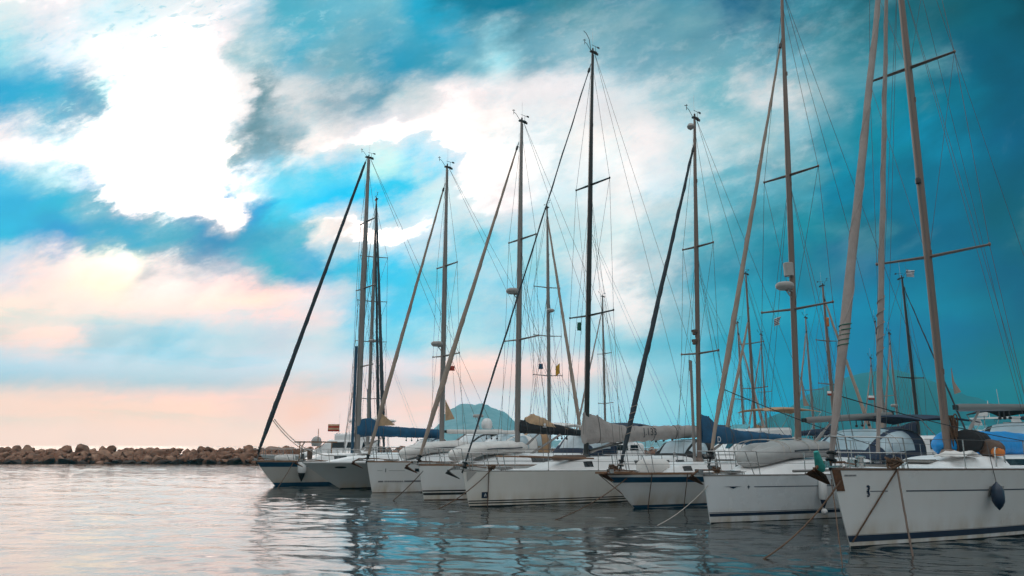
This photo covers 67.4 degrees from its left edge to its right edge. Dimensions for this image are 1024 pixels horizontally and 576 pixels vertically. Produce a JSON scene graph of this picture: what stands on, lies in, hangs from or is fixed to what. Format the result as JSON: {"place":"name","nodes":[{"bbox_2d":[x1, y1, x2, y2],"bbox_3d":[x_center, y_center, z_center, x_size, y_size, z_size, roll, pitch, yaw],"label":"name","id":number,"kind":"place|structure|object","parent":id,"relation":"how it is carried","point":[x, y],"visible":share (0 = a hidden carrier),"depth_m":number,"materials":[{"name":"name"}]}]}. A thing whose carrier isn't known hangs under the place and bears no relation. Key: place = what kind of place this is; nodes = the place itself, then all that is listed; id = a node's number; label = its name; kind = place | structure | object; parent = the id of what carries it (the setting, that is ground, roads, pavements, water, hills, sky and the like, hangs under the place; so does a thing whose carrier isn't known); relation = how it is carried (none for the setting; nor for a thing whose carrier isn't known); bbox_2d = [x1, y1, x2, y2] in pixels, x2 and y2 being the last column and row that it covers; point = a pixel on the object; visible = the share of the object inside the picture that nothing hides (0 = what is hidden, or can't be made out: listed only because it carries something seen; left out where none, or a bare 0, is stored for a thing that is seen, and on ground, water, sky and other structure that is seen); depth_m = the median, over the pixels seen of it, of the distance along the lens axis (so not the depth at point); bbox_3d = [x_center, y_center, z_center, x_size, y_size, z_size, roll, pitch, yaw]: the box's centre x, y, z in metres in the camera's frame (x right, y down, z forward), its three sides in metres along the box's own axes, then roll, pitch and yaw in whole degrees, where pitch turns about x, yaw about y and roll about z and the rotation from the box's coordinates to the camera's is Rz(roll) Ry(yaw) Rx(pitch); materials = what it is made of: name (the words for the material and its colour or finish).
{"place":"outdoors","nodes":[
{"label":"outdoors","id":0,"kind":"place"},
{"bbox_2d":[0,446,1023,575],"bbox_3d":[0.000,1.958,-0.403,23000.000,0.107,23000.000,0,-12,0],"label":"water","id":1,"kind":"structure","parent":0,"point":[151,519],"depth_m":17.23,"materials":[{"name":"grey liquid"}]},
{"bbox_2d":[0,447,653,462],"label":"rubble","id":2,"kind":"object","parent":1,"relation":"in","point":[139,458],"visible":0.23,"depth_m":91.25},
{"bbox_2d":[0,452,10,457],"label":"boulder","id":3,"kind":"object","parent":2,"relation":"on","point":[4,454],"visible":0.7,"depth_m":92.01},
{"bbox_2d":[2,447,10,451],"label":"boulder","id":4,"kind":"object","parent":2,"relation":"on","point":[6,449],"visible":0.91,"depth_m":92.93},
{"bbox_2d":[8,459,21,462],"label":"boulder","id":5,"kind":"object","parent":2,"relation":"on","point":[16,461],"visible":0.66,"depth_m":90.19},
{"bbox_2d":[10,445,21,454],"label":"boulder","id":6,"kind":"object","parent":2,"relation":"on","point":[18,447],"visible":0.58,"depth_m":93.33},
{"bbox_2d":[20,445,33,455],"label":"boulder","id":7,"kind":"object","parent":2,"relation":"on","point":[28,448],"visible":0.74,"depth_m":92.69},
{"bbox_2d":[25,453,40,461],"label":"boulder","id":8,"kind":"object","parent":2,"relation":"on","point":[30,457],"visible":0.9,"depth_m":90.61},
{"bbox_2d":[42,458,54,462],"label":"boulder","id":9,"kind":"object","parent":2,"relation":"on","point":[50,460],"visible":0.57,"depth_m":89.89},
{"bbox_2d":[43,455,54,462],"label":"boulder","id":10,"kind":"object","parent":2,"relation":"on","point":[48,457],"visible":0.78,"depth_m":90.75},
{"bbox_2d":[60,445,72,453],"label":"boulder","id":11,"kind":"object","parent":2,"relation":"on","point":[65,448],"visible":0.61,"depth_m":93.11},
{"bbox_2d":[58,459,75,462],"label":"boulder","id":12,"kind":"object","parent":2,"relation":"on","point":[65,461],"visible":0.53,"depth_m":89.62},
{"bbox_2d":[72,456,82,462],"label":"boulder","id":13,"kind":"object","parent":2,"relation":"on","point":[75,458],"visible":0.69,"depth_m":90.67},
{"bbox_2d":[75,444,89,452],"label":"boulder","id":14,"kind":"object","parent":2,"relation":"on","point":[79,447],"visible":0.77,"depth_m":92.58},
{"bbox_2d":[80,451,90,455],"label":"boulder","id":15,"kind":"object","parent":2,"relation":"on","point":[82,453],"visible":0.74,"depth_m":91.84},
{"bbox_2d":[92,453,103,460],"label":"boulder","id":16,"kind":"object","parent":2,"relation":"on","point":[94,456],"visible":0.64,"depth_m":90.81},
{"bbox_2d":[97,450,110,460],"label":"boulder","id":17,"kind":"object","parent":2,"relation":"on","point":[104,452],"visible":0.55,"depth_m":91.70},
{"bbox_2d":[102,454,113,460],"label":"boulder","id":18,"kind":"object","parent":2,"relation":"on","point":[109,457],"visible":0.84,"depth_m":90.44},
{"bbox_2d":[107,445,116,451],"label":"boulder","id":19,"kind":"object","parent":2,"relation":"on","point":[112,448],"visible":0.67,"depth_m":92.56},
{"bbox_2d":[111,451,121,457],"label":"boulder","id":20,"kind":"object","parent":2,"relation":"on","point":[116,453],"visible":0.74,"depth_m":91.60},
{"bbox_2d":[123,450,133,456],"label":"boulder","id":21,"kind":"object","parent":2,"relation":"on","point":[127,453],"visible":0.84,"depth_m":91.56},
{"bbox_2d":[122,460,135,462],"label":"boulder","id":22,"kind":"object","parent":2,"relation":"on","point":[129,461],"visible":0.61,"depth_m":90.00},
{"bbox_2d":[133,448,146,455],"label":"boulder","id":23,"kind":"object","parent":2,"relation":"on","point":[141,451],"visible":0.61,"depth_m":91.53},
{"bbox_2d":[143,455,152,460],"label":"boulder","id":24,"kind":"object","parent":2,"relation":"on","point":[147,456],"visible":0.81,"depth_m":90.57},
{"bbox_2d":[151,455,162,462],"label":"boulder","id":25,"kind":"object","parent":2,"relation":"on","point":[156,458],"visible":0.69,"depth_m":90.47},
{"bbox_2d":[150,449,168,456],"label":"boulder","id":26,"kind":"object","parent":2,"relation":"on","point":[157,452],"visible":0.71,"depth_m":91.00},
{"bbox_2d":[154,459,170,463],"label":"boulder","id":27,"kind":"object","parent":2,"relation":"on","point":[163,461],"visible":0.74,"depth_m":89.20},
{"bbox_2d":[165,456,175,462],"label":"boulder","id":28,"kind":"object","parent":2,"relation":"on","point":[171,458],"visible":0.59,"depth_m":90.40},
{"bbox_2d":[170,459,182,462],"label":"boulder","id":29,"kind":"object","parent":2,"relation":"on","point":[178,461],"visible":0.47,"depth_m":89.57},
{"bbox_2d":[190,458,203,462],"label":"boulder","id":30,"kind":"object","parent":2,"relation":"on","point":[199,460],"visible":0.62,"depth_m":89.43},
{"bbox_2d":[205,447,213,452],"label":"boulder","id":31,"kind":"object","parent":2,"relation":"on","point":[210,449],"visible":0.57,"depth_m":92.43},
{"bbox_2d":[207,454,214,459],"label":"boulder","id":32,"kind":"object","parent":2,"relation":"on","point":[210,457],"visible":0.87,"depth_m":90.17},
{"bbox_2d":[217,451,230,455],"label":"boulder","id":33,"kind":"object","parent":2,"relation":"on","point":[224,453],"visible":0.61,"depth_m":90.99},
{"bbox_2d":[223,453,231,458],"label":"boulder","id":34,"kind":"object","parent":2,"relation":"on","point":[227,456],"visible":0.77,"depth_m":90.14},
{"bbox_2d":[227,457,240,463],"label":"boulder","id":35,"kind":"object","parent":2,"relation":"on","point":[234,460],"visible":0.67,"depth_m":89.36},
{"bbox_2d":[238,453,253,462],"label":"boulder","id":36,"kind":"object","parent":2,"relation":"on","point":[243,457],"visible":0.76,"depth_m":90.01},
{"bbox_2d":[243,445,252,450],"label":"boulder","id":37,"kind":"object","parent":2,"relation":"on","point":[246,447],"visible":0.38,"depth_m":92.36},
{"bbox_2d":[245,448,256,453],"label":"boulder","id":38,"kind":"object","parent":2,"relation":"on","point":[252,450],"visible":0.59,"depth_m":91.19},
{"bbox_2d":[264,446,280,451],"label":"boulder","id":39,"kind":"object","parent":2,"relation":"on","point":[274,448],"visible":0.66,"depth_m":92.13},
{"bbox_2d":[280,446,289,452],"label":"boulder","id":40,"kind":"object","parent":2,"relation":"on","point":[284,448],"visible":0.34,"depth_m":92.04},
{"bbox_2d":[287,447,298,454],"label":"boulder","id":41,"kind":"object","parent":2,"relation":"on","point":[295,451],"visible":0.41,"depth_m":90.73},
{"bbox_2d":[261,418,395,459],"bbox_3d":[-14.953,13.443,64.479,11.795,5.030,3.636,2,-12,-12],"label":"motor boat","id":42,"kind":"object","parent":1,"relation":"on","point":[339,438],"visible":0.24,"depth_m":63.44,"materials":[{"name":"white paint"}]},
{"bbox_2d":[327,192,390,452],"bbox_3d":[-11.333,3.492,60.099,4.241,22.760,15.170,5,-13,-22],"label":"sailboat","id":43,"kind":"object","parent":1,"relation":"on","point":[375,275],"visible":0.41,"depth_m":57.61,"materials":[{"name":"blue paint"}]},
{"bbox_2d":[249,149,493,485],"bbox_3d":[-6.895,1.569,45.098,16.022,20.488,4.236,9,-15,-37],"label":"sailboat","id":44,"kind":"object","parent":1,"relation":"on","point":[275,471],"visible":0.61,"depth_m":42.69,"materials":[{"name":"white plastic"}]},
{"bbox_2d":[274,455,294,459],"bbox_3d":[-11.688,8.759,39.537,1.100,0.289,0.404,9,-15,-37],"label":"tender bundle","id":45,"kind":"object","parent":44,"relation":"on","point":[281,457],"visible":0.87,"depth_m":39.38,"materials":[{"name":"white fabric"}]},
{"bbox_2d":[273,420,313,453],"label":"sheet line","id":46,"kind":"object","parent":44,"relation":"attached to","point":[287,437],"visible":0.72,"depth_m":40.35,"materials":[{"name":"fabric"}]},
{"bbox_2d":[297,454,305,480],"bbox_3d":[-10.738,9.175,39.269,0.440,1.386,0.440,0,-12,0],"label":"fender","id":47,"kind":"object","parent":44,"relation":"hanging from","point":[301,471],"visible":0.81,"depth_m":39.09,"materials":[{"name":"white plastic"}]},
{"bbox_2d":[274,419,333,455],"bbox_3d":[-10.788,7.768,39.880,3.115,1.886,0.044,4,-12,-17],"label":"sheet line","id":48,"kind":"object","parent":44,"relation":"hanging from","point":[299,444],"visible":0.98,"depth_m":39.73,"materials":[{"name":"fabric"}]},
{"bbox_2d":[328,423,339,430],"bbox_3d":[-9.925,7.559,42.783,0.628,1.150,0.075,1,-12,-7],"label":"flag","id":49,"kind":"object","parent":44,"relation":"attached to","point":[333,427],"visible":1,"depth_m":42.75,"materials":[{"name":"red fabric"}]},
{"bbox_2d":[294,414,502,488],"bbox_3d":[-4.191,8.643,39.567,14.564,4.401,3.936,9,-15,-37],"label":"motor cruiser","id":50,"kind":"object","parent":1,"relation":"on","point":[343,473],"visible":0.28,"depth_m":36.24,"materials":[{"name":"white plastic"}]},
{"bbox_2d":[351,156,581,492],"bbox_3d":[-1.037,1.842,38.886,14.804,17.450,4.236,9,-15,-37],"label":"sailboat","id":51,"kind":"object","parent":1,"relation":"on","point":[392,475],"visible":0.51,"depth_m":36.05,"materials":[{"name":"white plastic"}]},
{"bbox_2d":[399,440,469,458],"bbox_3d":[-3.628,7.462,35.538,3.495,0.701,1.560,5,-12,-38],"label":"dinghy","id":52,"kind":"object","parent":51,"relation":"on","point":[411,451],"visible":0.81,"depth_m":34.81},
{"bbox_2d":[404,110,659,499],"bbox_3d":[1.496,0.505,34.187,13.820,18.178,4.136,9,-15,-37],"label":"sailboat","id":53,"kind":"object","parent":1,"relation":"on","point":[437,483],"visible":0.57,"depth_m":32.27,"materials":[{"name":"white plastic"}]},
{"bbox_2d":[394,471,422,499],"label":"mooring line","id":54,"kind":"object","parent":53,"relation":"attached to","point":[408,486],"visible":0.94,"depth_m":28.73,"materials":[{"name":"brown fabric"}]},
{"bbox_2d":[448,441,527,460],"bbox_3d":[-1.045,6.514,30.799,3.385,0.685,1.560,6,-13,-38],"label":"dinghy","id":55,"kind":"object","parent":53,"relation":"on","point":[483,448],"visible":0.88,"depth_m":30.17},
{"bbox_2d":[510,200,580,451],"bbox_3d":[2.011,3.619,55.829,3.890,20.791,13.959,5,-13,-22],"label":"sailboat","id":56,"kind":"object","parent":1,"relation":"on","point":[548,310],"visible":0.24,"depth_m":54.06,"materials":[{"name":"blue paint"}]},
{"bbox_2d":[555,358,559,375],"bbox_3d":[3.220,5.646,53.974,0.310,1.450,0.074,3,-12,-14],"label":"pennant","id":57,"kind":"object","parent":56,"relation":"hanging from","point":[557,368],"visible":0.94,"depth_m":53.97,"materials":[{"name":"yellow fabric"}]},
{"bbox_2d":[445,31,733,506],"bbox_3d":[3.492,-1.204,31.477,14.300,20.434,3.536,9,-15,-37],"label":"sailboat","id":58,"kind":"object","parent":1,"relation":"on","point":[550,481],"visible":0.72,"depth_m":28.56,"materials":[{"name":"white plastic"}]},
{"bbox_2d":[438,470,490,508],"bbox_3d":[-1.611,6.652,25.303,2.303,1.272,0.036,9,-15,-37],"label":"mooring line","id":59,"kind":"object","parent":58,"relation":"attached to","point":[464,493],"visible":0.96,"depth_m":25.26,"materials":[{"name":"brown fabric"}]},
{"bbox_2d":[487,473,488,506],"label":"mooring line","id":60,"kind":"object","parent":58,"relation":"hanging from","point":[488,489],"visible":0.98,"depth_m":25.97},
{"bbox_2d":[488,465,495,469],"bbox_3d":[-0.691,6.130,26.185,0.287,0.212,0.241,0,-12,0],"label":"rope knot","id":61,"kind":"object","parent":58,"relation":"on","point":[491,467],"visible":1,"depth_m":26.13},
{"bbox_2d":[551,455,585,460],"bbox_3d":[2.099,6.210,28.125,1.700,0.205,0.284,9,-15,-37],"label":"sail bag","id":62,"kind":"object","parent":58,"relation":"on","point":[558,459],"visible":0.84,"depth_m":27.86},
{"bbox_2d":[577,322,581,333],"bbox_3d":[2.704,1.324,30.942,0.174,1.090,0.072,-1,-12,4],"label":"pennant","id":63,"kind":"object","parent":58,"relation":"hanging from","point":[579,326],"visible":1,"depth_m":30.90,"materials":[{"name":"green fabric"}]},
{"bbox_2d":[550,409,644,455],"bbox_3d":[5.907,11.148,54.583,11.235,5.541,3.436,6,-13,-27],"label":"motor boat","id":64,"kind":"object","parent":1,"relation":"on","point":[632,445],"visible":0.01,"depth_m":54.67,"materials":[{"name":"white paint"}]},
{"bbox_2d":[576,293,653,455],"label":"sailboat","id":65,"kind":"object","parent":1,"relation":"on","point":[604,390],"visible":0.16,"depth_m":67.80,"materials":[{"name":"blue paint"}]},
{"bbox_2d":[626,425,729,455],"bbox_3d":[11.501,11.046,50.532,10.115,4.110,3.236,7,-13,-29],"label":"motor boat","id":66,"kind":"object","parent":1,"relation":"on","point":[654,449],"visible":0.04,"depth_m":48.76,"materials":[{"name":"white paint"}]},
{"bbox_2d":[595,96,821,507],"bbox_3d":[7.859,0.428,29.591,13.040,16.478,3.286,9,-15,-37],"label":"sailboat","id":67,"kind":"object","parent":1,"relation":"on","point":[668,486],"visible":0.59,"depth_m":27.35,"materials":[{"name":"white plastic"}]},
{"bbox_2d":[555,478,626,519],"bbox_3d":[2.370,6.272,22.910,0.033,1.051,4.587,-8,-14,35],"label":"mooring line","id":68,"kind":"object","parent":67,"relation":"attached to","point":[592,502],"visible":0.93,"depth_m":22.85,"materials":[{"name":"brown fabric"}]},
{"bbox_2d":[608,465,617,470],"bbox_3d":[3.288,5.827,24.868,0.346,0.264,0.254,0,-12,0],"label":"rope knot","id":69,"kind":"object","parent":67,"relation":"on","point":[612,467],"visible":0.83,"depth_m":24.79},
{"bbox_2d":[636,459,669,472],"bbox_3d":[4.743,5.994,25.837,1.300,0.475,0.653,9,-15,-37],"label":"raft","id":70,"kind":"object","parent":67,"relation":"on","point":[660,465],"visible":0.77,"depth_m":25.54,"materials":[{"name":"white plastic"}]},
{"bbox_2d":[683,473,687,506],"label":"mooring line","id":71,"kind":"object","parent":67,"relation":"hanging from","point":[685,489],"visible":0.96,"depth_m":25.46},
{"bbox_2d":[646,407,820,460],"bbox_3d":[13.384,9.598,45.773,12.355,5.030,3.836,4,-12,-20],"label":"motor boat","id":72,"kind":"object","parent":1,"relation":"on","point":[774,430],"visible":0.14,"depth_m":45.63,"materials":[{"name":"white paint"}]},
{"bbox_2d":[718,316,764,427],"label":"sailboat","id":73,"kind":"object","parent":1,"relation":"on","point":[742,390],"visible":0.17,"depth_m":59.47,"materials":[{"name":"blue paint"}]},
{"bbox_2d":[725,268,794,427],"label":"sailboat","id":74,"kind":"object","parent":1,"relation":"on","point":[752,388],"visible":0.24,"depth_m":51.79,"materials":[{"name":"blue paint"}]},
{"bbox_2d":[748,330,793,433],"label":"sailboat","id":75,"kind":"object","parent":1,"relation":"on","point":[765,401],"visible":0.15,"depth_m":71.51,"materials":[{"name":"grey paint"}]},
{"bbox_2d":[794,312,839,440],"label":"sailboat","id":76,"kind":"object","parent":1,"relation":"on","point":[809,367],"visible":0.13,"depth_m":65.68,"materials":[{"name":"grey paint"}]},
{"bbox_2d":[789,275,871,440],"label":"sailboat","id":77,"kind":"object","parent":1,"relation":"on","point":[814,432],"visible":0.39,"depth_m":51.98,"materials":[{"name":"grey paint"}]},
{"bbox_2d":[688,0,981,522],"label":"sailboat","id":78,"kind":"object","parent":1,"relation":"on","point":[785,490],"visible":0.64,"depth_m":22.95,"materials":[{"name":"white paint"}]},
{"bbox_2d":[659,485,707,524],"bbox_3d":[4.372,5.662,19.915,1.812,1.028,0.024,5,-13,-23],"label":"mooring line","id":79,"kind":"object","parent":78,"relation":"attached to","point":[684,508],"visible":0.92,"depth_m":19.94,"materials":[{"name":"fabric"}]},
{"bbox_2d":[712,467,720,472],"bbox_3d":[5.490,4.885,20.620,0.253,0.175,0.209,0,-12,0],"label":"rope knot","id":80,"kind":"object","parent":78,"relation":"on","point":[717,470],"visible":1,"depth_m":20.56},
{"bbox_2d":[773,314,780,328],"bbox_3d":[9.176,0.991,26.617,0.307,1.010,0.099,6,-13,-28],"label":"flag","id":81,"kind":"object","parent":78,"relation":"hanging from","point":[775,321],"visible":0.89,"depth_m":26.54,"materials":[{"name":"white fabric"}]},
{"bbox_2d":[734,438,829,467],"bbox_3d":[7.987,4.861,22.813,3.605,0.782,1.630,7,-13,-38],"label":"dinghy","id":82,"kind":"object","parent":78,"relation":"on","point":[774,451],"visible":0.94,"depth_m":22.00,"materials":[{"name":"rubber"}]},
{"bbox_2d":[725,390,874,445],"bbox_3d":[9.367,4.132,23.155,7.811,1.895,0.026,6,-13,-28],"label":"sheet line","id":83,"kind":"object","parent":78,"relation":"attached to","point":[792,417],"visible":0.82,"depth_m":22.55,"materials":[{"name":"black fabric"}]},
{"bbox_2d":[818,480,827,514],"bbox_3d":[8.622,5.698,21.287,0.230,1.147,0.230,0,-12,0],"label":"fender","id":84,"kind":"object","parent":78,"relation":"hanging from","point":[822,491],"visible":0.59,"depth_m":21.20,"materials":[{"name":"white plastic"}]},
{"bbox_2d":[863,349,887,428],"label":"sailboat","id":85,"kind":"object","parent":1,"relation":"on","point":[871,373],"visible":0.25,"depth_m":73.36,"materials":[{"name":"grey paint"}]},
{"bbox_2d":[870,310,898,427],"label":"sailboat","id":86,"kind":"object","parent":1,"relation":"on","point":[883,406],"visible":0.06,"depth_m":61.38,"materials":[{"name":"grey paint"}]},
{"bbox_2d":[883,330,913,425],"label":"sailboat","id":87,"kind":"object","parent":1,"relation":"on","point":[893,379],"visible":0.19,"depth_m":63.61,"materials":[{"name":"grey paint"}]},
{"bbox_2d":[859,269,965,435],"bbox_3d":[23.093,5.235,45.674,2.501,13.538,9.170,5,-13,-22],"label":"sailboat","id":88,"kind":"object","parent":1,"relation":"on","point":[914,426],"visible":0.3,"depth_m":44.92,"materials":[{"name":"blue paint"}]},
{"bbox_2d":[905,265,914,276],"bbox_3d":[23.947,-1.087,46.220,0.557,1.170,0.100,2,-12,-11],"label":"flag","id":89,"kind":"object","parent":88,"relation":"attached to","point":[910,273],"visible":1,"depth_m":46.16,"materials":[{"name":"white fabric"}]},
{"bbox_2d":[806,0,1023,547],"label":"sailboat","id":90,"kind":"object","parent":1,"relation":"on","point":[947,498],"visible":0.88,"depth_m":17.11,"materials":[{"name":"white fiberglass"},{"name":"aluminum"},{"name":"wire"}]},
{"bbox_2d":[762,480,840,558],"bbox_3d":[5.540,4.407,14.652,2.537,1.378,0.033,7,-14,-31],"label":"mooring line","id":91,"kind":"object","parent":90,"relation":"attached to","point":[803,527],"visible":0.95,"depth_m":14.65,"materials":[{"name":"brown fabric"}]},
{"bbox_2d":[831,479,842,565],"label":"mooring line","id":92,"kind":"object","parent":90,"relation":"attached to","point":[837,523],"visible":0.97,"depth_m":14.26,"materials":[{"name":"brown fabric"}]},
{"bbox_2d":[852,469,896,541],"bbox_3d":[7.414,4.432,15.676,1.137,1.449,0.033,1,-12,-6],"label":"mooring line","id":93,"kind":"object","parent":90,"relation":"attached to","point":[866,519],"visible":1,"depth_m":15.66,"materials":[{"name":"brown fabric"}]},
{"bbox_2d":[884,457,903,469],"bbox_3d":[7.965,3.642,15.985,0.361,0.260,0.316,0,-12,0],"label":"rope knot","id":94,"kind":"object","parent":90,"relation":"on","point":[893,463],"visible":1,"depth_m":15.91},
{"bbox_2d":[897,469,913,555],"bbox_3d":[7.712,4.381,15.075,0.044,1.594,1.450,-4,-12,21],"label":"mooring line","id":95,"kind":"object","parent":90,"relation":"attached to","point":[906,522],"visible":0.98,"depth_m":15.09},
{"bbox_2d":[842,396,1023,440],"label":"sheet line","id":96,"kind":"object","parent":90,"relation":"attached to","point":[928,420],"visible":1,"depth_m":17.69,"materials":[{"name":"black fabric"}]},
{"bbox_2d":[949,414,958,451],"bbox_3d":[11.143,3.657,19.360,0.364,0.967,0.242,10,-15,-39],"label":"rope coil","id":97,"kind":"object","parent":90,"relation":"hanging from","point":[953,430],"visible":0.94,"depth_m":19.29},
{"bbox_2d":[934,450,981,456],"bbox_3d":[10.553,3.926,18.179,1.120,0.162,0.650,10,-15,-39],"label":"hatch","id":98,"kind":"object","parent":90,"relation":"on","point":[954,453],"visible":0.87,"depth_m":18.01,"materials":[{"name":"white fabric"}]},
{"bbox_2d":[954,429,990,451],"bbox_3d":[11.540,3.849,19.336,0.830,0.570,0.771,10,-15,-39],"label":"bag","id":99,"kind":"object","parent":90,"relation":"on","point":[969,439],"visible":0.68,"depth_m":19.03,"materials":[{"name":"black fabric"}]},
{"bbox_2d":[931,431,1023,453],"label":"tarp","id":100,"kind":"object","parent":90,"relation":"on","point":[1012,446],"visible":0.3,"depth_m":21.05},
{"bbox_2d":[979,439,1004,456],"bbox_3d":[11.838,3.948,18.977,0.400,0.424,0.562,10,-15,-39],"label":"cushion","id":101,"kind":"object","parent":90,"relation":"on","point":[991,445],"visible":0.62,"depth_m":18.85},
{"bbox_2d":[986,442,1004,509],"bbox_3d":[10.606,4.122,16.848,0.260,1.450,0.256,0,-12,0],"label":"fender","id":102,"kind":"object","parent":90,"relation":"hanging from","point":[997,495],"visible":1,"depth_m":16.69,"materials":[{"name":"blue paint"}]},
{"bbox_2d":[988,486,1003,496],"bbox_3d":[10.701,4.494,16.983,0.502,0.229,0.075,6,-13,-25],"label":"hull window","id":103,"kind":"structure","parent":90,"relation":"in","point":[989,493],"depth_m":16.88,"materials":[{"name":"grey plastic"}]},
{"bbox_2d":[991,448,1004,455],"bbox_3d":[11.848,3.997,18.733,0.220,0.202,0.282,10,-15,-39],"label":"buoy","id":104,"kind":"object","parent":90,"relation":"on","point":[1000,451],"visible":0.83,"depth_m":18.65,"materials":[{"name":"orange plastic"}]},
{"bbox_2d":[921,435,936,454],"bbox_3d":[20.793,9.253,39.702,10.675,3.260,3.436,5,-13,-24],"label":"motor boat","id":105,"kind":"object","parent":1,"relation":"on","point":[927,441],"depth_m":38.84,"materials":[{"name":"white paint"}]},
{"bbox_2d":[958,389,1021,430],"bbox_3d":[28.832,9.541,48.703,16.835,6.321,4.636,5,-13,-23],"label":"motor boat","id":106,"kind":"object","parent":1,"relation":"on","point":[981,427],"visible":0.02,"depth_m":49.61,"materials":[{"name":"white paint"}]},
{"bbox_2d":[0,0,1023,445],"label":"sky","id":107,"kind":"structure","parent":0,"point":[178,178],"materials":[{"name":"blue"}]},
{"bbox_2d":[434,403,667,446],"bbox_3d":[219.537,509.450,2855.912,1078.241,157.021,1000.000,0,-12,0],"label":"mountains","id":108,"kind":"structure","parent":0,"point":[469,422],"depth_m":2562.40,"materials":[{"name":"stone"}]},
{"bbox_2d":[752,369,1023,440],"bbox_3d":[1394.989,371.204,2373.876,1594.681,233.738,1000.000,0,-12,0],"label":"mountains","id":109,"kind":"structure","parent":0,"point":[862,382],"depth_m":2088.36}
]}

